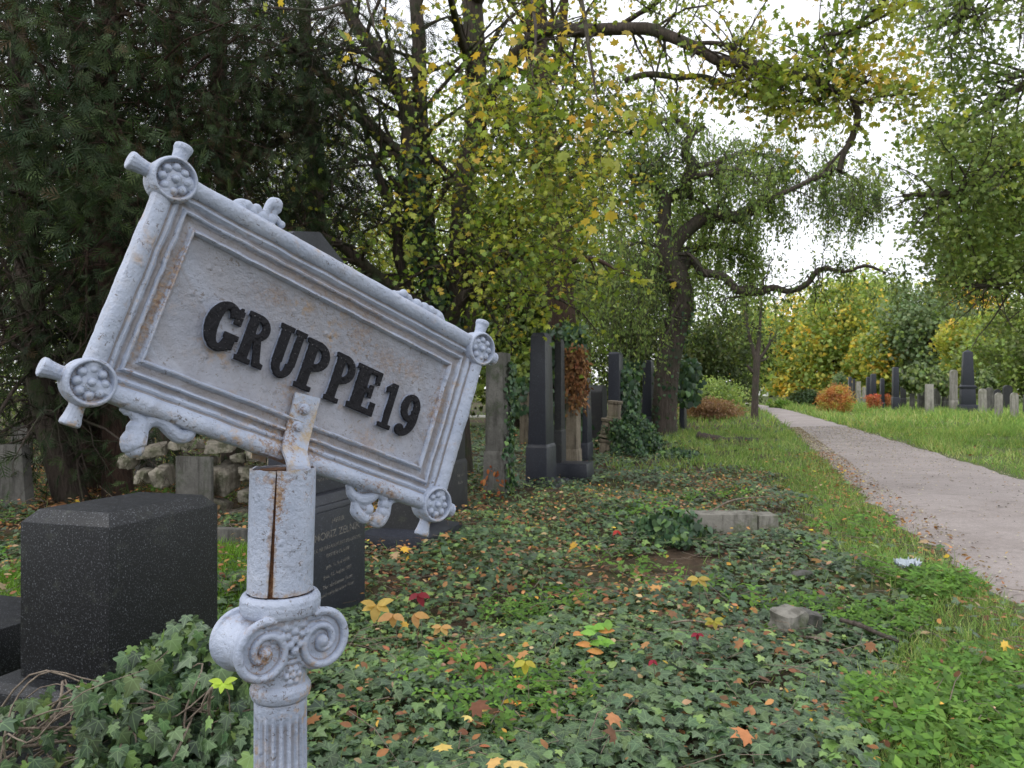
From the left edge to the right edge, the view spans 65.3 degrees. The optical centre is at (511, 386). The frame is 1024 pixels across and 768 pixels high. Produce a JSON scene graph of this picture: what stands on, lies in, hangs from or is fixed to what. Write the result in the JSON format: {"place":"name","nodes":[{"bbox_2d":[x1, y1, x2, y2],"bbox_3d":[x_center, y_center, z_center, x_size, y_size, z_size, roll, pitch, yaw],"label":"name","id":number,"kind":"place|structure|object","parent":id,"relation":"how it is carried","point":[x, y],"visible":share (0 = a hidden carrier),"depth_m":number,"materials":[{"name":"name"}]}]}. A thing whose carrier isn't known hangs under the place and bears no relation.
{"place":"outdoors","nodes":[
{"label":"outdoors","id":0,"kind":"place"},
{"bbox_2d":[0,391,1023,767],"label":"ground","id":1,"kind":"structure","parent":0,"point":[694,563],"depth_m":6.38,"materials":[{"name":"soil"}]},
{"bbox_2d":[0,595,20,675],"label":"grave slab","id":2,"kind":"structure","parent":1,"relation":"on","point":[10,634],"depth_m":3.43,"materials":[{"name":"black stone"}]},
{"bbox_2d":[0,444,34,509],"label":"gravestone","id":3,"kind":"object","parent":1,"relation":"on","point":[15,487],"visible":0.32,"depth_m":8.67,"materials":[{"name":"grey stone"}]},
{"bbox_2d":[0,246,59,433],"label":"tree","id":4,"kind":"object","parent":1,"relation":"on","point":[1,380],"visible":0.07,"depth_m":19.29,"materials":[{"name":"green plant"}]},
{"bbox_2d":[0,0,151,418],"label":"conifer","id":5,"kind":"object","parent":1,"relation":"on","point":[7,385],"visible":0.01,"depth_m":12.98,"materials":[{"name":"green plant"}]},
{"bbox_2d":[0,492,216,767],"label":"gravestone","id":6,"kind":"object","parent":1,"relation":"on","point":[105,581],"visible":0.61,"depth_m":2.95,"materials":[{"name":"black stone"}]},
{"bbox_2d":[0,0,245,512],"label":"conifer","id":7,"kind":"object","parent":1,"relation":"on","point":[61,451],"visible":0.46,"depth_m":8.71,"materials":[{"name":"green plant"}]},
{"bbox_2d":[0,614,253,767],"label":"ivy shrub","id":8,"kind":"object","parent":1,"relation":"on","point":[144,704],"visible":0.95,"depth_m":2.34,"materials":[{"name":"green plant"}]},
{"bbox_2d":[0,0,312,492],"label":"conifer","id":9,"kind":"object","parent":1,"relation":"on","point":[95,483],"visible":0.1,"depth_m":8.86,"materials":[{"name":"green plant"}]},
{"bbox_2d":[31,0,294,455],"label":"conifer","id":10,"kind":"object","parent":1,"relation":"on","point":[167,440],"visible":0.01,"depth_m":15.77,"materials":[{"name":"green plant"}]},
{"bbox_2d":[117,438,267,519],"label":"rubble wall","id":11,"kind":"structure","parent":1,"relation":"on","point":[231,474],"depth_m":8.43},
{"bbox_2d":[175,456,213,501],"bbox_3d":[-3.256,1.083,8.189,0.440,0.732,0.047,0,0,18],"label":"gravestone","id":12,"kind":"object","parent":1,"relation":"on","point":[195,475],"visible":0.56,"depth_m":8.16,"materials":[{"name":"grey stone"}]},
{"bbox_2d":[0,0,400,497],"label":"conifer","id":13,"kind":"object","parent":1,"relation":"on","point":[113,150],"visible":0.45,"depth_m":8.90,"materials":[{"name":"green plant"}]},
{"bbox_2d":[6,0,457,465],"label":"conifer","id":14,"kind":"object","parent":1,"relation":"on","point":[320,158],"visible":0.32,"depth_m":10.83,"materials":[{"name":"green plant"}]},
{"bbox_2d":[217,526,247,545],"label":"gravestone","id":15,"kind":"object","parent":1,"relation":"on","point":[227,532],"visible":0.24,"depth_m":6.57,"materials":[{"name":"grey stone"}]},
{"bbox_2d":[35,141,497,767],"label":"section sign","id":16,"kind":"object","parent":1,"relation":"on","point":[255,331],"visible":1,"depth_m":0.97,"materials":[{"name":"silver metal"}]},
{"bbox_2d":[268,231,364,611],"bbox_3d":[-1.191,0.269,4.721,0.370,2.361,0.662,0,0,17],"label":"gravestone","id":17,"kind":"object","parent":1,"relation":"on","point":[339,561],"visible":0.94,"depth_m":4.68,"materials":[{"name":"stone"}]},
{"bbox_2d":[202,15,447,280],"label":"tree","id":18,"kind":"object","parent":1,"relation":"on","point":[348,158],"visible":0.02,"depth_m":40.78,"materials":[{"name":"green plant"}]},
{"bbox_2d":[230,0,436,291],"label":"conifer","id":19,"kind":"object","parent":1,"relation":"on","point":[309,18],"visible":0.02,"depth_m":14.71,"materials":[{"name":"green plant"}]},
{"bbox_2d":[0,295,780,402],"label":"distant wood","id":20,"kind":"object","parent":1,"relation":"on","point":[771,376],"depth_m":67.42,"materials":[{"name":"green plant"}]},
{"bbox_2d":[365,502,462,552],"bbox_3d":[-0.894,0.800,7.036,0.668,1.299,0.826,0,0,17],"label":"gravestone","id":21,"kind":"object","parent":1,"relation":"on","point":[402,522],"visible":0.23,"depth_m":6.76,"materials":[{"name":"stone"}]},
{"bbox_2d":[344,166,521,401],"bbox_3d":[-3.358,-2.764,26.319,7.088,8.947,6.604,0,0,-34],"label":"tree","id":22,"kind":"object","parent":1,"relation":"on","point":[390,267],"visible":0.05,"depth_m":25.01,"materials":[{"name":"green plant"}]},
{"bbox_2d":[447,429,467,514],"bbox_3d":[-0.657,0.739,8.674,0.212,1.423,0.458,0,0,17],"label":"gravestone","id":23,"kind":"object","parent":1,"relation":"on","point":[457,489],"visible":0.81,"depth_m":8.65,"materials":[{"name":"stone"}]},
{"bbox_2d":[356,51,591,279],"bbox_3d":[-2.194,-7.267,39.983,11.912,18.220,12.080,0,0,-28],"label":"tree","id":24,"kind":"object","parent":1,"relation":"on","point":[446,137],"visible":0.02,"depth_m":38.72,"materials":[{"name":"green plant"}]},
{"bbox_2d":[483,352,512,498],"bbox_3d":[-0.167,0.519,9.790,0.273,1.861,0.369,0,0,18],"label":"gravestone","id":25,"kind":"object","parent":1,"relation":"on","point":[497,376],"visible":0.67,"depth_m":9.64,"materials":[{"name":"grey stone"}]},
{"bbox_2d":[501,361,519,497],"bbox_3d":[-0.028,0.545,9.738,0.143,1.719,0.462,0,0,20],"label":"climbing ivy","id":26,"kind":"object","parent":25,"relation":"attached to","point":[511,441],"visible":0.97,"depth_m":9.78,"materials":[{"name":"green plant"}]},
{"bbox_2d":[0,596,1023,767],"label":"ivy ground cover","id":27,"kind":"object","parent":1,"relation":"on","point":[837,737],"visible":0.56,"depth_m":3.27,"materials":[{"name":"green plant"}]},
{"bbox_2d":[209,677,237,729],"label":"creeper leaf","id":28,"kind":"object","parent":27,"relation":"on","point":[220,684],"visible":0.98,"depth_m":2.29,"materials":[{"name":"yellow plant"}]},
{"bbox_2d":[361,598,392,640],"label":"creeper leaf","id":29,"kind":"object","parent":27,"relation":"on","point":[374,608],"visible":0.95,"depth_m":4.08,"materials":[{"name":"yellow plant"}]},
{"bbox_2d":[377,613,404,647],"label":"creeper leaf","id":30,"kind":"object","parent":27,"relation":"on","point":[393,618],"visible":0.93,"depth_m":3.99,"materials":[{"name":"orange plant"}]},
{"bbox_2d":[408,592,429,643],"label":"creeper leaf","id":31,"kind":"object","parent":27,"relation":"on","point":[421,596],"visible":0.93,"depth_m":4.29,"materials":[{"name":"red plant"}]},
{"bbox_2d":[468,700,491,717],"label":"fallen maple leaf","id":32,"kind":"object","parent":27,"relation":"on","point":[477,707],"visible":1,"depth_m":3.04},
{"bbox_2d":[513,660,535,711],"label":"creeper leaf","id":33,"kind":"object","parent":27,"relation":"on","point":[525,664],"visible":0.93,"depth_m":3.30,"materials":[{"name":"yellow plant"}]},
{"bbox_2d":[573,619,614,654],"bbox_3d":[0.369,1.090,3.478,0.155,0.106,0.204,0,0,28],"label":"young sprout","id":34,"kind":"object","parent":27,"relation":"on","point":[605,627],"visible":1,"depth_m":3.46,"materials":[{"name":"green plant"}]},
{"bbox_2d":[730,727,753,746],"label":"fallen maple leaf","id":35,"kind":"object","parent":27,"relation":"on","point":[745,736],"visible":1,"depth_m":2.80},
{"bbox_2d":[0,424,1023,628],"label":"ivy ground cover","id":36,"kind":"object","parent":1,"relation":"on","point":[490,576],"visible":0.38,"depth_m":6.17,"materials":[{"name":"green plant"}]},
{"bbox_2d":[0,483,1023,767],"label":"weeds","id":37,"kind":"object","parent":1,"relation":"on","point":[918,703],"visible":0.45,"depth_m":3.48,"materials":[{"name":"green plant"}]},
{"bbox_2d":[893,556,921,569],"bbox_3d":[2.711,1.210,5.470,0.150,0.086,0.100,0,0,0],"label":"plastic wrapper","id":38,"kind":"object","parent":37,"relation":"on","point":[900,562],"visible":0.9,"depth_m":5.45,"materials":[{"name":"grey"}]},
{"bbox_2d":[0,403,1023,767],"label":"grass left of path","id":39,"kind":"structure","parent":1,"relation":"on","point":[788,435],"depth_m":7.29,"materials":[{"name":"plant"}]},
{"bbox_2d":[0,488,1023,767],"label":"twig litter","id":40,"kind":"object","parent":1,"relation":"on","point":[614,602],"visible":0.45,"depth_m":4.91,"materials":[{"name":"brown wood"}]},
{"bbox_2d":[0,414,1023,767],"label":"fallen leaves","id":41,"kind":"object","parent":1,"relation":"on","point":[614,718],"depth_m":5.09,"materials":[{"name":"plant"}]},
{"bbox_2d":[519,389,528,445],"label":"gravestone","id":42,"kind":"object","parent":1,"relation":"on","point":[523,435],"visible":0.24,"depth_m":18.68,"materials":[{"name":"beige stone"}]},
{"bbox_2d":[511,376,529,419],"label":"ivy bush","id":43,"kind":"object","parent":42,"relation":"attached to","point":[523,382],"visible":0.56,"depth_m":18.66,"materials":[{"name":"green plant"}]},
{"bbox_2d":[443,212,605,428],"bbox_3d":[0.170,-2.125,26.212,6.102,7.612,6.431,0,0,0],"label":"tree","id":44,"kind":"object","parent":1,"relation":"on","point":[525,349],"visible":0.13,"depth_m":24.62,"materials":[{"name":"green plant"}]},
{"bbox_2d":[514,332,569,487],"bbox_3d":[0.406,0.355,11.099,0.651,2.191,0.779,0,0,18],"label":"gravestone","id":45,"kind":"object","parent":1,"relation":"on","point":[541,454],"visible":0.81,"depth_m":10.91,"materials":[{"name":"stone"}]},
{"bbox_2d":[429,0,676,412],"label":"straight tree","id":46,"kind":"object","parent":1,"relation":"on","point":[552,322],"visible":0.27,"depth_m":16.26,"materials":[{"name":"green plant"}]},
{"bbox_2d":[540,321,594,442],"bbox_3d":[1.114,0.107,16.203,1.182,2.844,0.733,0,0,0],"label":"climbing ivy","id":47,"kind":"object","parent":46,"relation":"attached to","point":[564,335],"visible":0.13,"depth_m":16.05,"materials":[{"name":"green plant"}]},
{"bbox_2d":[554,339,593,483],"bbox_3d":[0.932,0.366,12.131,0.562,2.167,0.549,0,0,17],"label":"gravestone","id":48,"kind":"object","parent":1,"relation":"on","point":[570,470],"visible":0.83,"depth_m":12.08,"materials":[{"name":"stone"}]},
{"bbox_2d":[566,356,581,460],"bbox_3d":[0.984,0.450,12.820,0.208,2.000,0.372,0,0,18],"label":"gravestone","id":49,"kind":"object","parent":1,"relation":"on","point":[573,439],"visible":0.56,"depth_m":12.67,"materials":[{"name":"beige stone"}]},
{"bbox_2d":[564,343,593,416],"bbox_3d":[1.079,-0.098,12.705,0.393,1.195,0.664,0,0,44],"label":"dry creeper","id":50,"kind":"object","parent":49,"relation":"attached to","point":[578,368],"visible":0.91,"depth_m":12.57,"materials":[{"name":"brown plant"}]},
{"bbox_2d":[507,132,653,398],"bbox_3d":[2.859,-5.356,38.451,8.228,14.181,8.511,0,0,0],"label":"tree","id":51,"kind":"object","parent":1,"relation":"on","point":[597,236],"visible":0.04,"depth_m":37.02,"materials":[{"name":"green plant"}]},
{"bbox_2d":[581,378,592,460],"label":"gravestone","id":52,"kind":"object","parent":1,"relation":"on","point":[587,448],"visible":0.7,"depth_m":14.13,"materials":[{"name":"stone"}]},
{"bbox_2d":[205,0,973,475],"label":"maple tree","id":53,"kind":"object","parent":1,"relation":"on","point":[771,90],"visible":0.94,"depth_m":9.34,"materials":[{"name":"green plant"}]},
{"bbox_2d":[393,144,466,331],"bbox_3d":[-1.274,-2.151,11.900,1.208,2.878,0.472,0,0,0],"label":"climbing ivy","id":54,"kind":"object","parent":53,"relation":"attached to","point":[443,298],"visible":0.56,"depth_m":11.84,"materials":[{"name":"green plant"}]},
{"bbox_2d":[591,385,606,441],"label":"gravestone","id":55,"kind":"object","parent":1,"relation":"on","point":[598,402],"visible":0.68,"depth_m":19.74,"materials":[{"name":"stone"}]},
{"bbox_2d":[599,438,612,453],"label":"pedestal block","id":56,"kind":"structure","parent":1,"relation":"on","point":[603,446],"depth_m":15.98,"materials":[{"name":"beige stone"}]},
{"bbox_2d":[599,417,618,438],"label":"pedestal block","id":57,"kind":"structure","parent":56,"relation":"on","point":[605,420],"depth_m":15.98,"materials":[{"name":"beige stone"}]},
{"bbox_2d":[606,400,622,418],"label":"pedestal block","id":58,"kind":"structure","parent":57,"relation":"on","point":[614,408],"depth_m":16.01,"materials":[{"name":"beige stone"}]},
{"bbox_2d":[608,352,622,419],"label":"gravestone","id":59,"kind":"object","parent":58,"relation":"on","point":[615,363],"visible":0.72,"depth_m":18.70,"materials":[{"name":"stone"}]},
{"bbox_2d":[620,369,641,420],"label":"climbing ivy","id":60,"kind":"object","parent":59,"relation":"attached to","point":[634,378],"visible":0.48,"depth_m":18.87,"materials":[{"name":"green plant"}]},
{"bbox_2d":[593,412,665,457],"bbox_3d":[2.482,0.968,16.073,1.308,0.917,1.642,0,0,-35],"label":"ivy mound","id":61,"kind":"object","parent":1,"relation":"on","point":[635,434],"visible":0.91,"depth_m":15.63,"materials":[{"name":"green plant"}]},
{"bbox_2d":[623,359,645,418],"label":"climbing ivy","id":62,"kind":"object","parent":1,"relation":"on","point":[631,370],"visible":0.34,"depth_m":21.20,"materials":[{"name":"green plant"}]},
{"bbox_2d":[579,241,708,404],"bbox_3d":[4.274,-1.961,30.116,5.873,7.256,5.419,0,0,35],"label":"tree","id":63,"kind":"object","parent":1,"relation":"on","point":[654,344],"visible":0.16,"depth_m":29.33,"materials":[{"name":"green plant"}]},
{"bbox_2d":[642,360,653,422],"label":"gravestone","id":64,"kind":"object","parent":1,"relation":"on","point":[648,390],"visible":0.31,"depth_m":22.77,"materials":[{"name":"stone"}]},
{"bbox_2d":[630,506,712,549],"bbox_3d":[1.486,1.245,7.109,0.685,0.353,0.823,0,0,-29],"label":"ivy mound","id":65,"kind":"object","parent":1,"relation":"on","point":[665,525],"visible":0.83,"depth_m":6.90,"materials":[{"name":"green plant"}]},
{"bbox_2d":[654,447,709,461],"bbox_3d":[3.286,1.299,15.282,1.036,0.287,1.188,0,0,-19],"label":"ivy mound","id":66,"kind":"object","parent":1,"relation":"on","point":[675,451],"visible":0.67,"depth_m":15.01,"materials":[{"name":"green plant"}]},
{"bbox_2d":[679,385,686,428],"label":"gravestone","id":67,"kind":"object","parent":1,"relation":"on","point":[683,418],"depth_m":25.44,"materials":[{"name":"stone"}]},
{"bbox_2d":[607,136,770,403],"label":"tree","id":68,"kind":"object","parent":1,"relation":"on","point":[711,293],"visible":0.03,"depth_m":45.41,"materials":[{"name":"green plant"}]},
{"bbox_2d":[677,395,750,420],"bbox_3d":[8.173,0.895,32.424,3.061,1.115,1.655,0,0,0],"label":"brown bush","id":69,"kind":"object","parent":1,"relation":"on","point":[712,408],"visible":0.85,"depth_m":32.04,"materials":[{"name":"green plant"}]},
{"bbox_2d":[678,375,751,407],"bbox_3d":[10.078,0.442,39.850,4.069,2.129,3.864,0,0,0],"label":"green bush","id":70,"kind":"object","parent":1,"relation":"on","point":[727,392],"visible":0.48,"depth_m":39.39,"materials":[{"name":"green plant"}]},
{"bbox_2d":[677,285,765,406],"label":"tree","id":71,"kind":"object","parent":1,"relation":"on","point":[719,357],"visible":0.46,"depth_m":43.00,"materials":[{"name":"green plant"}]},
{"bbox_2d":[696,431,758,443],"bbox_3d":[5.263,1.310,19.559,1.499,0.406,0.402,0,0,20],"label":"fallen log","id":72,"kind":"object","parent":1,"relation":"on","point":[704,435],"visible":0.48,"depth_m":19.49,"materials":[{"name":"wood"}]},
{"bbox_2d":[682,510,778,538],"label":"stone kerb","id":73,"kind":"structure","parent":1,"relation":"on","point":[730,521],"depth_m":7.11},
{"bbox_2d":[569,80,915,435],"bbox_3d":[6.170,-3.588,21.832,10.102,10.264,5.902,0,0,0],"label":"weeping tree","id":74,"kind":"object","parent":1,"relation":"on","point":[669,263],"visible":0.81,"depth_m":21.87,"materials":[{"name":"green plant"}]},
{"bbox_2d":[651,301,697,432],"bbox_3d":[4.464,-0.428,21.998,1.304,3.805,0.580,0,0,0],"label":"climbing ivy","id":75,"kind":"object","parent":74,"relation":"attached to","point":[676,357],"visible":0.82,"depth_m":21.87,"materials":[{"name":"green plant"}]},
{"bbox_2d":[677,357,706,408],"bbox_3d":[5.428,-0.110,24.453,1.038,1.616,1.931,0,0,0],"label":"ivy bush","id":76,"kind":"object","parent":74,"relation":"attached to","point":[689,397],"visible":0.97,"depth_m":24.13,"materials":[{"name":"green plant"}]},
{"bbox_2d":[725,277,790,402],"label":"tree","id":77,"kind":"object","parent":1,"relation":"on","point":[768,363],"visible":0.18,"depth_m":65.32,"materials":[{"name":"green plant"}]},
{"bbox_2d":[730,293,806,418],"bbox_3d":[10.611,-1.355,33.425,3.269,5.853,2.048,0,0,0],"label":"pollarded tree","id":78,"kind":"object","parent":1,"relation":"on","point":[757,361],"visible":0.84,"depth_m":33.35,"materials":[{"name":"green plant"}]},
{"bbox_2d":[767,604,808,642],"bbox_3d":[1.488,1.285,4.305,0.165,0.187,0.159,-3,5,-29],"label":"stone chunk","id":79,"kind":"object","parent":1,"relation":"on","point":[795,618],"visible":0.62,"depth_m":4.25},
{"bbox_2d":[759,285,837,397],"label":"golden tree","id":80,"kind":"object","parent":1,"relation":"on","point":[786,381],"visible":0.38,"depth_m":86.23,"materials":[{"name":"yellow plant"}]},
{"bbox_2d":[787,388,820,406],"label":"dark bush","id":81,"kind":"object","parent":1,"relation":"on","point":[801,396],"visible":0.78,"depth_m":51.58,"materials":[{"name":"green plant"}]},
{"bbox_2d":[800,607,822,635],"bbox_3d":[1.639,1.299,4.404,0.118,0.147,0.117,7,5,-6],"label":"stone chunk","id":82,"kind":"object","parent":1,"relation":"on","point":[815,617],"visible":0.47,"depth_m":4.36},
{"bbox_2d":[812,383,861,413],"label":"autumn bush","id":83,"kind":"object","parent":1,"relation":"on","point":[839,396],"visible":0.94,"depth_m":40.11,"materials":[{"name":"orange plant"}]},
{"bbox_2d":[787,268,893,396],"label":"golden tree","id":84,"kind":"object","parent":1,"relation":"on","point":[819,339],"visible":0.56,"depth_m":81.23,"materials":[{"name":"yellow plant"}]},
{"bbox_2d":[835,260,910,336],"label":"green tree","id":85,"kind":"object","parent":1,"relation":"on","point":[878,277],"visible":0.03,"depth_m":92.20,"materials":[{"name":"green plant"}]},
{"bbox_2d":[863,393,882,409],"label":"red bush","id":86,"kind":"object","parent":1,"relation":"on","point":[871,400],"visible":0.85,"depth_m":46.08,"materials":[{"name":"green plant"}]},
{"bbox_2d":[840,306,938,398],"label":"golden tree","id":87,"kind":"object","parent":1,"relation":"on","point":[865,369],"visible":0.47,"depth_m":75.98,"materials":[{"name":"yellow plant"}]},
{"bbox_2d":[891,367,899,408],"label":"gravestone","id":88,"kind":"object","parent":1,"relation":"on","point":[895,399],"visible":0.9,"depth_m":42.13,"materials":[{"name":"stone"}]},
{"bbox_2d":[917,390,924,409],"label":"gravestone","id":89,"kind":"object","parent":1,"relation":"on","point":[920,401],"visible":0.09,"depth_m":43.85,"materials":[{"name":"grey stone"}]},
{"bbox_2d":[899,362,934,395],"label":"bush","id":90,"kind":"object","parent":89,"relation":"attached to","point":[915,378],"visible":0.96,"depth_m":42.47,"materials":[{"name":"green plant"}]},
{"bbox_2d":[828,0,1023,362],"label":"overhanging tree","id":91,"kind":"object","parent":1,"relation":"on","point":[982,232],"visible":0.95,"depth_m":15.95,"materials":[{"name":"green plant"}]},
{"bbox_2d":[860,279,995,383],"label":"bluish tree","id":92,"kind":"object","parent":1,"relation":"on","point":[911,314],"visible":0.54,"depth_m":72.89,"materials":[{"name":"green plant"}]},
{"bbox_2d":[925,384,933,412],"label":"gravestone","id":93,"kind":"object","parent":1,"relation":"on","point":[929,396],"visible":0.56,"depth_m":38.97,"materials":[{"name":"stone"}]},
{"bbox_2d":[949,370,957,408],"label":"gravestone","id":94,"kind":"object","parent":1,"relation":"on","point":[953,388],"visible":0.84,"depth_m":42.98,"materials":[{"name":"stone"}]},
{"bbox_2d":[957,350,977,412],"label":"gravestone","id":95,"kind":"object","parent":1,"relation":"on","point":[967,386],"visible":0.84,"depth_m":41.29,"materials":[{"name":"stone"}]},
{"bbox_2d":[927,303,1022,397],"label":"yellow tree","id":96,"kind":"object","parent":1,"relation":"on","point":[947,341],"visible":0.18,"depth_m":65.12,"materials":[{"name":"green plant"}]},
{"bbox_2d":[940,292,1023,401],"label":"green tree","id":97,"kind":"object","parent":1,"relation":"on","point":[1002,362],"visible":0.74,"depth_m":56.24,"materials":[{"name":"green plant"}]},
{"bbox_2d":[978,389,986,412],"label":"gravestone","id":98,"kind":"object","parent":1,"relation":"on","point":[982,397],"visible":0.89,"depth_m":36.91,"materials":[{"name":"stone"}]},
{"bbox_2d":[994,393,1002,415],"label":"gravestone","id":99,"kind":"object","parent":1,"relation":"on","point":[998,401],"visible":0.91,"depth_m":33.40,"materials":[{"name":"stone"}]},
{"bbox_2d":[1002,385,1012,408],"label":"gravestone","id":100,"kind":"object","parent":1,"relation":"on","point":[1007,390],"visible":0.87,"depth_m":45.74,"materials":[{"name":"stone"}]},
{"bbox_2d":[1010,393,1018,416],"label":"gravestone","id":101,"kind":"object","parent":1,"relation":"on","point":[1014,401],"visible":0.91,"depth_m":32.37,"materials":[{"name":"stone"}]},
{"bbox_2d":[0,0,1023,390],"label":"sky","id":102,"kind":"structure","parent":0,"point":[793,11],"materials":[{"name":"white"}]},
{"bbox_2d":[745,403,1023,603],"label":"path","id":103,"kind":"structure","parent":0,"point":[1008,538],"depth_m":9.63,"materials":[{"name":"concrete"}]},
{"bbox_2d":[788,426,1023,597],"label":"gravel crumbs","id":104,"kind":"object","parent":103,"relation":"on","point":[810,439],"visible":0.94,"depth_m":14.01,"materials":[{"name":"gravel"}]},
{"bbox_2d":[759,399,1023,477],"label":"meadow grass","id":105,"kind":"structure","parent":0,"point":[963,435],"depth_m":24.41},
{"bbox_2d":[937,369,948,396],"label":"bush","id":106,"kind":"object","parent":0,"point":[943,384],"visible":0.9,"depth_m":44.34,"materials":[{"name":"green plant"}]},
{"bbox_2d":[974,366,997,389],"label":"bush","id":107,"kind":"object","parent":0,"point":[985,377],"visible":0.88,"depth_m":49.67,"materials":[{"name":"green plant"}]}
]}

